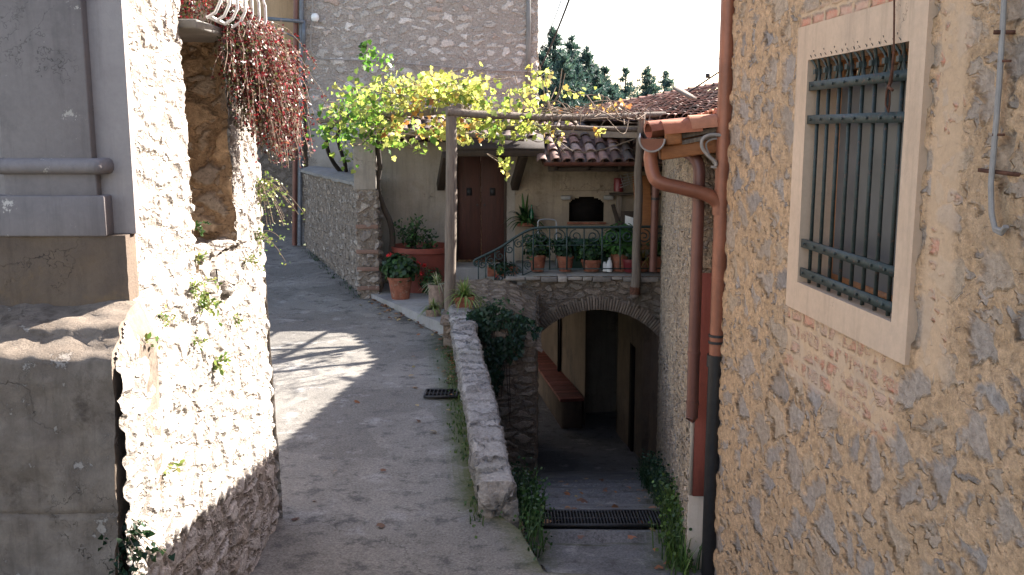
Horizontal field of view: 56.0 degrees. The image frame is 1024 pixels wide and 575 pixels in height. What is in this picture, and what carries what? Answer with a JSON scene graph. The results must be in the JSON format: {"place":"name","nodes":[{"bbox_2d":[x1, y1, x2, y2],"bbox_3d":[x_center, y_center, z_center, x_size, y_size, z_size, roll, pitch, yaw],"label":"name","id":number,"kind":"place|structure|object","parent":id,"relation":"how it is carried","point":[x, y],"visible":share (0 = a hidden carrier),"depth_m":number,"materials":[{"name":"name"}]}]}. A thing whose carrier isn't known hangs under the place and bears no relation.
{"place":"outdoors","nodes":[
{"label":"outdoors","id":0,"kind":"place"},
{"bbox_2d":[371,283,443,335],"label":"pavement","id":1,"kind":"structure","parent":0,"point":[412,305],"depth_m":15.48,"materials":[{"name":"stone"}]},
{"bbox_2d":[353,137,384,298],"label":"gate pillar","id":2,"kind":"structure","parent":1,"relation":"on","point":[369,251],"depth_m":16.35,"materials":[{"name":"stone"}]},
{"bbox_2d":[379,252,419,299],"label":"potted geranium","id":3,"kind":"object","parent":1,"relation":"on","point":[399,271],"visible":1,"depth_m":15.88,"materials":[{"name":"plant"}]},
{"bbox_2d":[391,213,444,292],"bbox_3d":[-1.566,-0.627,16.870,1.126,1.344,1.120,0,9,0],"label":"planter tub","id":4,"kind":"object","parent":1,"relation":"on","point":[431,254],"visible":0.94,"depth_m":16.58,"materials":[{"name":"ceramic"}]},
{"bbox_2d":[415,297,443,320],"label":"spider plant","id":5,"kind":"object","parent":1,"relation":"on","point":[434,310],"visible":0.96,"depth_m":14.53,"materials":[{"name":"green plant"}]},
{"bbox_2d":[417,261,443,294],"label":"flowering plant","id":6,"kind":"object","parent":1,"relation":"on","point":[427,278],"visible":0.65,"depth_m":16.36,"materials":[{"name":"green plant"}]},
{"bbox_2d":[419,272,443,308],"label":"spider plant","id":7,"kind":"object","parent":1,"relation":"on","point":[436,290],"visible":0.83,"depth_m":15.10,"materials":[{"name":"beige plant"}]},
{"bbox_2d":[441,277,486,311],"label":"spider plant","id":8,"kind":"object","parent":1,"relation":"on","point":[464,298],"visible":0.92,"depth_m":13.86,"materials":[{"name":"green plant"}]},
{"bbox_2d":[316,103,666,309],"bbox_3d":[-0.331,-1.392,16.261,4.953,3.268,3.874,-5,10,-26],"label":"pergola","id":9,"kind":"object","parent":1,"relation":"on","point":[452,113],"visible":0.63,"depth_m":14.50,"materials":[{"name":"brown wood"}]},
{"bbox_2d":[303,39,653,258],"bbox_3d":[-1.237,-2.256,15.633,7.032,3.897,4.074,5,11,29],"label":"grapevine","id":10,"kind":"object","parent":9,"relation":"on","point":[426,86],"visible":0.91,"depth_m":14.85,"materials":[{"name":"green plant"}]},
{"bbox_2d":[249,223,588,574],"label":"street","id":11,"kind":"structure","parent":0,"point":[336,350],"depth_m":9.27,"materials":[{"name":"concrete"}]},
{"bbox_2d":[0,0,139,306],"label":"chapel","id":12,"kind":"structure","parent":11,"relation":"on","point":[69,222],"depth_m":4.36,"materials":[{"name":"paint"}]},
{"bbox_2d":[0,300,162,574],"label":"buttress","id":13,"kind":"structure","parent":11,"relation":"on","point":[64,504],"depth_m":4.09,"materials":[{"name":"stone"}]},
{"bbox_2d":[98,519,174,574],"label":"ivy tuft","id":14,"kind":"object","parent":13,"relation":"attached to","point":[133,542],"visible":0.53,"depth_m":4.16,"materials":[{"name":"green plant"}]},
{"bbox_2d":[116,0,282,574],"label":"stone wall","id":15,"kind":"structure","parent":11,"relation":"on","point":[216,509],"depth_m":5.50,"materials":[{"name":"beige stone"}]},
{"bbox_2d":[144,332,159,349],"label":"wall weed","id":16,"kind":"object","parent":15,"relation":"attached to","point":[147,336],"depth_m":4.41,"materials":[{"name":"green plant"}]},
{"bbox_2d":[157,305,186,331],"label":"wall weed","id":17,"kind":"object","parent":15,"relation":"attached to","point":[164,319],"depth_m":4.78,"materials":[{"name":"green plant"}]},
{"bbox_2d":[163,459,184,475],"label":"wall weed","id":18,"kind":"object","parent":15,"relation":"attached to","point":[179,464],"depth_m":4.72,"materials":[{"name":"green plant"}]},
{"bbox_2d":[192,336,208,350],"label":"wall weed","id":19,"kind":"object","parent":15,"relation":"attached to","point":[199,341],"depth_m":5.40,"materials":[{"name":"green plant"}]},
{"bbox_2d":[194,220,209,235],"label":"wall weed","id":20,"kind":"object","parent":15,"relation":"attached to","point":[200,227],"depth_m":5.90,"materials":[{"name":"green plant"}]},
{"bbox_2d":[194,251,209,263],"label":"wall weed","id":21,"kind":"object","parent":15,"relation":"attached to","point":[201,256],"depth_m":5.45,"materials":[{"name":"green plant"}]},
{"bbox_2d":[189,276,222,313],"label":"wall weed","id":22,"kind":"object","parent":15,"relation":"attached to","point":[194,286],"depth_m":5.35,"materials":[{"name":"green plant"}]},
{"bbox_2d":[196,294,225,325],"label":"wall weed","id":23,"kind":"object","parent":15,"relation":"attached to","point":[207,304],"depth_m":5.50,"materials":[{"name":"green plant"}]},
{"bbox_2d":[212,352,230,375],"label":"wall weed","id":24,"kind":"object","parent":15,"relation":"attached to","point":[216,365],"depth_m":5.80,"materials":[{"name":"green plant"}]},
{"bbox_2d":[178,0,266,42],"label":"balcony","id":25,"kind":"structure","parent":15,"relation":"attached to","point":[193,30],"depth_m":5.60,"materials":[{"name":"concrete"}]},
{"bbox_2d":[232,312,243,326],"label":"wall weed","id":26,"kind":"object","parent":15,"relation":"attached to","point":[237,321],"depth_m":6.22,"materials":[{"name":"green plant"}]},
{"bbox_2d":[243,254,261,268],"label":"wall weed","id":27,"kind":"object","parent":15,"relation":"attached to","point":[251,260],"depth_m":6.58,"materials":[{"name":"green plant"}]},
{"bbox_2d":[177,0,332,167],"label":"hanging shrub","id":28,"kind":"object","parent":15,"relation":"attached to","point":[256,60],"visible":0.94,"depth_m":6.06,"materials":[{"name":"red plant"}]},
{"bbox_2d":[255,227,285,271],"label":"hanging creeper","id":29,"kind":"object","parent":15,"relation":"attached to","point":[259,234],"visible":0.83,"depth_m":6.97,"materials":[{"name":"green plant"}]},
{"bbox_2d":[255,171,304,230],"bbox_3d":[-1.752,-0.594,6.993,0.420,0.502,0.432,5,11,30],"label":"hanging creeper","id":30,"kind":"object","parent":15,"relation":"attached to","point":[268,183],"visible":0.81,"depth_m":7.01,"materials":[{"name":"green plant"}]},
{"bbox_2d":[247,0,308,223],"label":"plastered house","id":31,"kind":"structure","parent":11,"relation":"on","point":[280,9],"depth_m":24.91,"materials":[{"name":"paint"}]},
{"bbox_2d":[300,166,358,291],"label":"garden wall","id":32,"kind":"structure","parent":11,"relation":"on","point":[330,213],"depth_m":18.47,"materials":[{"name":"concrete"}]},
{"bbox_2d":[302,250,360,297],"bbox_3d":[-3.480,-0.358,18.637,0.487,0.372,4.926,-4,10,-22],"label":"grass tuft","id":33,"kind":"object","parent":11,"relation":"on","point":[317,259],"visible":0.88,"depth_m":18.32,"materials":[{"name":"green plant"}]},
{"bbox_2d":[304,0,538,261],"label":"stone house","id":34,"kind":"structure","parent":11,"relation":"on","point":[500,34],"depth_m":20.44,"materials":[{"name":"stone"}]},
{"bbox_2d":[267,17,305,48],"bbox_3d":[-4.716,-5.321,20.104,0.816,0.651,0.060,0,9,0],"label":"iron bracket","id":35,"kind":"object","parent":34,"relation":"attached to","point":[303,22],"visible":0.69,"depth_m":20.05,"materials":[{"name":"grey metal"}]},
{"bbox_2d":[292,0,298,245],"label":"drainpipe","id":36,"kind":"object","parent":34,"relation":"attached to","point":[295,162],"visible":0.66,"depth_m":20.66,"materials":[{"name":"brown metal"}]},
{"bbox_2d":[298,0,303,245],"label":"drainpipe","id":37,"kind":"object","parent":34,"relation":"attached to","point":[301,17],"visible":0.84,"depth_m":20.63,"materials":[{"name":"metal"}]},
{"bbox_2d":[311,13,318,21],"bbox_3d":[-4.135,-5.665,20.200,0.170,0.180,0.170,0,9,0],"label":"wall lamp","id":38,"kind":"object","parent":34,"relation":"attached to","point":[314,17],"visible":1,"depth_m":20.14,"materials":[{"name":"white glass"}]},
{"bbox_2d":[310,0,530,71],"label":"house cable","id":39,"kind":"object","parent":34,"relation":"attached to","point":[404,63],"visible":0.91,"depth_m":20.39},
{"bbox_2d":[536,0,561,56],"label":"overhead cable","id":40,"kind":"object","parent":34,"relation":"attached to","point":[551,26],"visible":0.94,"depth_m":15.75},
{"bbox_2d":[536,0,569,72],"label":"overhead cable","id":41,"kind":"object","parent":34,"relation":"attached to","point":[566,6],"visible":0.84,"depth_m":15.32,"materials":[{"name":"black rubber"}]},
{"bbox_2d":[423,389,457,397],"bbox_3d":[-0.807,1.209,11.004,0.382,0.022,0.322,0,9,0],"label":"drain grate","id":42,"kind":"object","parent":11,"relation":"on","point":[435,393],"visible":1,"depth_m":10.99,"materials":[{"name":"metal"}]},
{"bbox_2d":[437,346,468,461],"bbox_3d":[-0.688,1.130,11.371,0.354,0.113,5.490,-1,9,-6],"label":"grass tuft","id":43,"kind":"object","parent":11,"relation":"on","point":[460,429],"visible":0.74,"depth_m":10.12,"materials":[{"name":"green plant"}]},
{"bbox_2d":[458,479,484,538],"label":"grass tuft","id":44,"kind":"object","parent":11,"relation":"on","point":[478,514],"visible":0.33,"depth_m":7.55,"materials":[{"name":"green plant"}]},
{"bbox_2d":[713,0,1023,574],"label":"stone house","id":45,"kind":"structure","parent":11,"relation":"on","point":[855,437],"depth_m":4.07,"materials":[{"name":"stone"}]},
{"bbox_2d":[643,0,734,574],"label":"downpipe","id":46,"kind":"object","parent":45,"relation":"attached to","point":[716,199],"visible":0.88,"depth_m":6.12,"materials":[{"name":"orange metal"}]},
{"bbox_2d":[700,133,720,167],"bbox_3d":[1.261,-0.859,6.050,0.168,0.224,0.041,0,9,0],"label":"cable loop","id":47,"kind":"object","parent":45,"relation":"attached to","point":[708,155],"visible":1,"depth_m":6.04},
{"bbox_2d":[800,32,907,315],"bbox_3d":[1.475,-0.512,4.276,0.048,1.118,1.111,-1,9,-4],"label":"window grille","id":48,"kind":"object","parent":45,"relation":"attached to","point":[852,258],"depth_m":4.17,"materials":[{"name":"grey metal"}]},
{"bbox_2d":[831,48,908,300],"bbox_3d":[1.669,-0.480,4.225,0.170,1.281,1.220,0,9,0],"label":"window","id":49,"kind":"structure","parent":45,"relation":"in","point":[881,87],"depth_m":4.36,"materials":[{"name":"grey glass"}]},
{"bbox_2d":[885,0,894,112],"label":"hanging wire","id":50,"kind":"object","parent":45,"relation":"hanging from","point":[890,81],"visible":1,"depth_m":3.72,"materials":[{"name":"metal"}]},
{"bbox_2d":[978,0,1020,235],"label":"wall cable","id":51,"kind":"object","parent":45,"relation":"attached to","point":[1002,32],"depth_m":3.03,"materials":[{"name":"metal"}]},
{"bbox_2d":[538,50,557,107],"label":"conifer tree","id":52,"kind":"object","parent":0,"point":[546,64],"visible":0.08,"depth_m":40.87,"materials":[{"name":"green plant"}]},
{"bbox_2d":[538,24,576,102],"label":"conifer tree","id":53,"kind":"object","parent":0,"point":[554,56],"visible":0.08,"depth_m":42.58,"materials":[{"name":"green plant"}]},
{"bbox_2d":[540,53,593,113],"bbox_3d":[2.047,-4.330,39.978,5.652,10.625,5.531,6,11,32],"label":"conifer tree","id":54,"kind":"object","parent":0,"point":[560,65],"visible":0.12,"depth_m":39.02,"materials":[{"name":"green plant"}]},
{"bbox_2d":[550,33,585,73],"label":"conifer tree","id":55,"kind":"object","parent":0,"point":[571,46],"visible":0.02,"depth_m":44.63,"materials":[{"name":"green plant"}]},
{"bbox_2d":[545,62,604,113],"bbox_3d":[2.563,-4.351,40.974,6.283,10.344,6.446,2,10,14],"label":"conifer tree","id":56,"kind":"object","parent":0,"point":[580,74],"visible":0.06,"depth_m":40.00,"materials":[{"name":"green plant"}]},
{"bbox_2d":[561,44,623,102],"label":"conifer tree","id":57,"kind":"object","parent":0,"point":[587,57],"visible":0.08,"depth_m":41.76,"materials":[{"name":"green plant"}]},
{"bbox_2d":[584,67,607,103],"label":"conifer tree","id":58,"kind":"object","parent":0,"point":[597,79],"visible":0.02,"depth_m":40.92,"materials":[{"name":"green plant"}]},
{"bbox_2d":[517,394,700,574],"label":"lane","id":59,"kind":"structure","parent":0,"point":[594,449],"depth_m":10.37,"materials":[{"name":"concrete"}]},
{"bbox_2d":[292,299,665,568],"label":"fallen leaves","id":60,"kind":"object","parent":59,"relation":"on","point":[382,525],"visible":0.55,"depth_m":10.48,"materials":[{"name":"brown plant"}]},
{"bbox_2d":[440,278,542,479],"bbox_3d":[-0.290,1.888,14.734,1.420,3.711,2.570,0,9,0],"label":"abutment","id":61,"kind":"object","parent":59,"relation":"on","point":[521,427],"visible":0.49,"depth_m":13.48,"materials":[{"name":"grey stone"}]},
{"bbox_2d":[446,296,542,422],"bbox_3d":[-0.263,0.881,14.381,1.387,1.694,2.541,0,9,0],"label":"ivy","id":62,"kind":"object","parent":61,"relation":"attached to","point":[488,319],"visible":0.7,"depth_m":13.16,"materials":[{"name":"green plant"}]},
{"bbox_2d":[447,303,546,571],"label":"parapet","id":63,"kind":"structure","parent":59,"relation":"on","point":[494,482],"depth_m":8.82,"materials":[{"name":"stone"}]},
{"bbox_2d":[499,456,554,559],"bbox_3d":[0.122,1.760,7.629,0.444,0.368,1.884,0,9,0],"label":"grass tuft","id":64,"kind":"object","parent":59,"relation":"on","point":[531,510],"visible":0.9,"depth_m":7.53,"materials":[{"name":"green plant"}]},
{"bbox_2d":[511,457,550,516],"bbox_3d":[0.043,1.927,9.386,0.474,1.250,3.513,-1,9,-5],"label":"grass tuft","id":65,"kind":"object","parent":59,"relation":"on","point":[519,477],"visible":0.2,"depth_m":8.51,"materials":[{"name":"green plant"}]},
{"bbox_2d":[456,260,660,450],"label":"arch bridge","id":66,"kind":"structure","parent":59,"relation":"on","point":[558,293],"depth_m":15.73,"materials":[{"name":"stone"}]},
{"bbox_2d":[487,261,519,277],"bbox_3d":[-0.135,-0.253,16.058,0.553,0.371,0.458,0,9,0],"label":"window box","id":67,"kind":"object","parent":66,"relation":"on","point":[499,268],"visible":0.66,"depth_m":16.05,"materials":[{"name":"ceramic"}]},
{"bbox_2d":[520,233,554,271],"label":"potted shrub","id":68,"kind":"object","parent":66,"relation":"on","point":[541,253],"visible":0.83,"depth_m":15.97,"materials":[{"name":"green plant"}]},
{"bbox_2d":[537,219,557,267],"bbox_3d":[0.609,-0.766,16.604,0.346,0.821,0.442,0,9,0],"label":"folding chair","id":69,"kind":"object","parent":66,"relation":"on","point":[550,241],"visible":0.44,"depth_m":16.69,"materials":[{"name":"metal"}]},
{"bbox_2d":[553,236,577,271],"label":"potted shrub","id":70,"kind":"object","parent":66,"relation":"on","point":[560,254],"visible":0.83,"depth_m":15.98,"materials":[{"name":"green plant"}]},
{"bbox_2d":[473,225,661,279],"bbox_3d":[0.974,-0.437,15.757,3.234,1.172,0.044,0,9,0],"label":"railing","id":71,"kind":"object","parent":66,"relation":"on","point":[532,229],"visible":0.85,"depth_m":15.70,"materials":[{"name":"black metal"}]},
{"bbox_2d":[553,238,607,267],"bbox_3d":[1.204,-0.594,16.622,0.966,0.460,0.462,0,9,0],"label":"green crate","id":72,"kind":"object","parent":66,"relation":"on","point":[576,264],"visible":0.31,"depth_m":16.44,"materials":[{"name":"plastic"}]},
{"bbox_2d":[576,239,608,271],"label":"potted shrub","id":73,"kind":"object","parent":66,"relation":"on","point":[592,254],"visible":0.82,"depth_m":15.96,"materials":[{"name":"green plant"}]},
{"bbox_2d":[606,258,611,271],"bbox_3d":[1.619,-0.378,15.999,0.100,0.235,0.100,0,9,0],"label":"white bottle","id":74,"kind":"object","parent":66,"relation":"on","point":[609,263],"visible":1,"depth_m":15.96,"materials":[{"name":"plastic"}]},
{"bbox_2d":[611,204,619,225],"bbox_3d":[1.905,-1.124,17.220,0.072,0.726,0.441,-5,10,-27],"label":"leaning board","id":75,"kind":"object","parent":66,"relation":"on","point":[614,210],"visible":0.54,"depth_m":17.26,"materials":[{"name":"brown wood"}]},
{"bbox_2d":[621,211,633,230],"bbox_3d":[2.106,-1.163,17.191,0.320,0.400,0.053,0,9,0],"label":"picture panel","id":76,"kind":"object","parent":75,"relation":"on","point":[626,217],"visible":0.37,"depth_m":17.17,"materials":[{"name":"white wood"}]},
{"bbox_2d":[599,221,641,271],"bbox_3d":[1.799,-0.688,16.052,0.735,0.830,0.582,0,9,0],"label":"potted shrub","id":77,"kind":"object","parent":66,"relation":"on","point":[612,248],"visible":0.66,"depth_m":15.92,"materials":[{"name":"green plant"}]},
{"bbox_2d":[622,250,641,272],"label":"potted shrub","id":78,"kind":"object","parent":66,"relation":"on","point":[627,263],"visible":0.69,"depth_m":15.90,"materials":[{"name":"red ceramic"}]},
{"bbox_2d":[632,175,650,249],"bbox_3d":[2.344,-1.336,17.109,0.297,1.304,0.500,-2,10,-13],"label":"leaning board","id":79,"kind":"object","parent":66,"relation":"on","point":[646,214],"visible":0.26,"depth_m":17.10,"materials":[{"name":"brown wood"}]},
{"bbox_2d":[640,246,648,271],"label":"trailing plant","id":80,"kind":"object","parent":66,"relation":"on","point":[646,263],"visible":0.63,"depth_m":16.03,"materials":[{"name":"green plant"}]},
{"bbox_2d":[641,235,661,271],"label":"potted shrub","id":81,"kind":"object","parent":66,"relation":"on","point":[659,261],"visible":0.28,"depth_m":15.96,"materials":[{"name":"green plant"}]},
{"bbox_2d":[538,351,583,428],"bbox_3d":[0.832,2.274,22.229,0.490,0.928,5.452,-1,9,-8],"label":"bench","id":82,"kind":"object","parent":59,"relation":"on","point":[561,396],"visible":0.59,"depth_m":20.33,"materials":[{"name":"paint"}]},
{"bbox_2d":[497,260,658,461],"bbox_3d":[0.350,1.088,20.799,5.700,3.730,9.700,0,9,0],"label":"passage","id":83,"kind":"object","parent":59,"relation":"on","point":[563,343],"visible":0.26,"depth_m":18.22,"materials":[{"name":"paint"}]},
{"bbox_2d":[373,115,661,282],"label":"oven house","id":84,"kind":"structure","parent":83,"relation":"on","point":[567,188],"depth_m":17.46,"materials":[{"name":"paint"}]},
{"bbox_2d":[457,156,480,259],"bbox_3d":[-0.780,-1.551,17.545,0.416,2.110,0.070,0,9,0],"label":"door","id":85,"kind":"structure","parent":84,"relation":"in","point":[469,172],"depth_m":17.56,"materials":[{"name":"brown wood"}]},
{"bbox_2d":[436,133,543,189],"bbox_3d":[-0.406,-2.208,16.974,1.927,1.027,0.866,0,9,0],"label":"door canopy","id":86,"kind":"object","parent":84,"relation":"attached to","point":[523,150],"visible":0.72,"depth_m":16.65,"materials":[{"name":"brown wood"}]},
{"bbox_2d":[481,156,503,259],"bbox_3d":[-0.352,-1.551,17.545,0.416,2.110,0.070,0,9,0],"label":"door","id":87,"kind":"structure","parent":84,"relation":"in","point":[492,178],"depth_m":17.55,"materials":[{"name":"brown wood"}]},
{"bbox_2d":[505,193,547,236],"bbox_3d":[0.232,-1.264,17.304,0.998,0.887,0.992,0,9,0],"label":"shelf planter","id":88,"kind":"object","parent":84,"relation":"attached to","point":[524,218],"visible":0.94,"depth_m":17.23,"materials":[{"name":"ceramic"}]},
{"bbox_2d":[609,193,660,194],"bbox_3d":[2.260,-1.680,17.286,1.004,0.030,0.260,0,9,0],"label":"wall shelf","id":89,"kind":"object","parent":84,"relation":"attached to","point":[625,193],"depth_m":17.18,"materials":[{"name":"brown wood"}]},
{"bbox_2d":[614,178,622,191],"bbox_3d":[1.906,-1.840,17.229,0.170,0.240,0.167,0,9,0],"label":"red tin","id":90,"kind":"object","parent":89,"relation":"on","point":[617,183],"visible":0.98,"depth_m":17.16,"materials":[{"name":"metal"}]},
{"bbox_2d":[628,343,634,450],"bbox_3d":[2.218,2.093,17.848,0.045,2.100,0.450,0,9,0],"label":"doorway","id":91,"kind":"structure","parent":83,"relation":"in","point":[632,349],"depth_m":17.69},
{"bbox_2d":[533,509,670,526],"bbox_3d":[0.740,1.870,7.805,1.222,0.051,0.382,0,9,0],"label":"drain grate","id":92,"kind":"object","parent":59,"relation":"on","point":[599,517],"visible":0.72,"depth_m":7.80,"materials":[{"name":"metal"}]},
{"bbox_2d":[574,82,717,412],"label":"tiled house","id":93,"kind":"structure","parent":59,"relation":"on","point":[601,355],"depth_m":20.45,"materials":[{"name":"tile"}]},
{"bbox_2d":[649,167,659,271],"bbox_3d":[2.258,-1.068,15.227,0.139,1.650,0.133,0,9,0],"label":"downpipe","id":94,"kind":"object","parent":93,"relation":"attached to","point":[655,198],"visible":0.86,"depth_m":15.21,"materials":[{"name":"metal"}]},
{"bbox_2d":[673,87,696,99],"bbox_3d":[2.622,-2.950,14.616,0.120,0.209,0.626,-2,10,-14],"label":"roof board","id":95,"kind":"object","parent":93,"relation":"on","point":[684,93],"visible":1,"depth_m":14.55,"materials":[{"name":"grey wood"}]},
{"bbox_2d":[688,40,718,91],"bbox_3d":[3.075,-3.455,15.107,0.702,0.857,0.094,0,9,0],"label":"antenna","id":96,"kind":"object","parent":93,"relation":"on","point":[708,76],"visible":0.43,"depth_m":15.15,"materials":[{"name":"metal"}]},
{"bbox_2d":[632,448,665,490],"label":"grass tuft","id":97,"kind":"object","parent":59,"relation":"on","point":[652,464],"visible":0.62,"depth_m":11.75,"materials":[{"name":"green plant"}]},
{"bbox_2d":[642,457,675,505],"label":"grass tuft","id":98,"kind":"object","parent":59,"relation":"on","point":[657,476],"visible":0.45,"depth_m":9.23,"materials":[{"name":"green plant"}]},
{"bbox_2d":[647,463,701,574],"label":"grass tuft","id":99,"kind":"object","parent":59,"relation":"on","point":[673,531],"visible":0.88,"depth_m":7.00,"materials":[{"name":"green plant"}]},
{"bbox_2d":[643,108,717,568],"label":"house","id":100,"kind":"structure","parent":59,"relation":"on","point":[681,440],"depth_m":7.37,"materials":[{"name":"beige paint"}]},
{"bbox_2d":[638,133,665,152],"bbox_3d":[1.629,-1.814,11.656,0.172,0.093,11.528,1,9,7],"label":"gutter","id":101,"kind":"object","parent":100,"relation":"attached to","point":[651,145],"visible":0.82,"depth_m":6.03,"materials":[{"name":"orange metal"}]},
{"bbox_2d":[683,155,704,422],"bbox_3d":[1.171,-0.007,6.380,0.202,1.859,0.091,8,12,41],"label":"downpipe","id":102,"kind":"object","parent":100,"relation":"attached to","point":[696,267],"visible":0.81,"depth_m":6.32,"materials":[{"name":"brown metal"}]},
{"bbox_2d":[599,64,624,93],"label":"conifer tree","id":103,"kind":"object","parent":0,"point":[605,71],"visible":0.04,"depth_m":43.90,"materials":[{"name":"green plant"}]},
{"bbox_2d":[601,84,623,103],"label":"conifer tree","id":104,"kind":"object","parent":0,"point":[615,96],"visible":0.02,"depth_m":40.11,"materials":[{"name":"green plant"}]},
{"bbox_2d":[615,175,623,225],"bbox_3d":[1.914,-1.391,17.303,0.100,1.260,0.281,4,10,23],"label":"leaning board","id":105,"kind":"object","parent":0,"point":[618,203],"visible":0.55,"depth_m":17.29,"materials":[{"name":"brown wood"}]},
{"bbox_2d":[616,66,640,98],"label":"conifer tree","id":106,"kind":"object","parent":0,"point":[630,88],"visible":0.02,"depth_m":50.72,"materials":[{"name":"green plant"}]},
{"bbox_2d":[538,0,720,98],"label":"sky","id":107,"kind":"structure","parent":0,"point":[671,35],"materials":[{"name":"white"}]},
{"bbox_2d":[627,64,666,98],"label":"conifer tree","id":108,"kind":"object","parent":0,"point":[652,88],"visible":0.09,"depth_m":52.64,"materials":[{"name":"green plant"}]},
{"bbox_2d":[656,69,675,92],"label":"conifer tree","id":109,"kind":"object","parent":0,"point":[667,82],"visible":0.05,"depth_m":58.54,"materials":[{"name":"green plant"}]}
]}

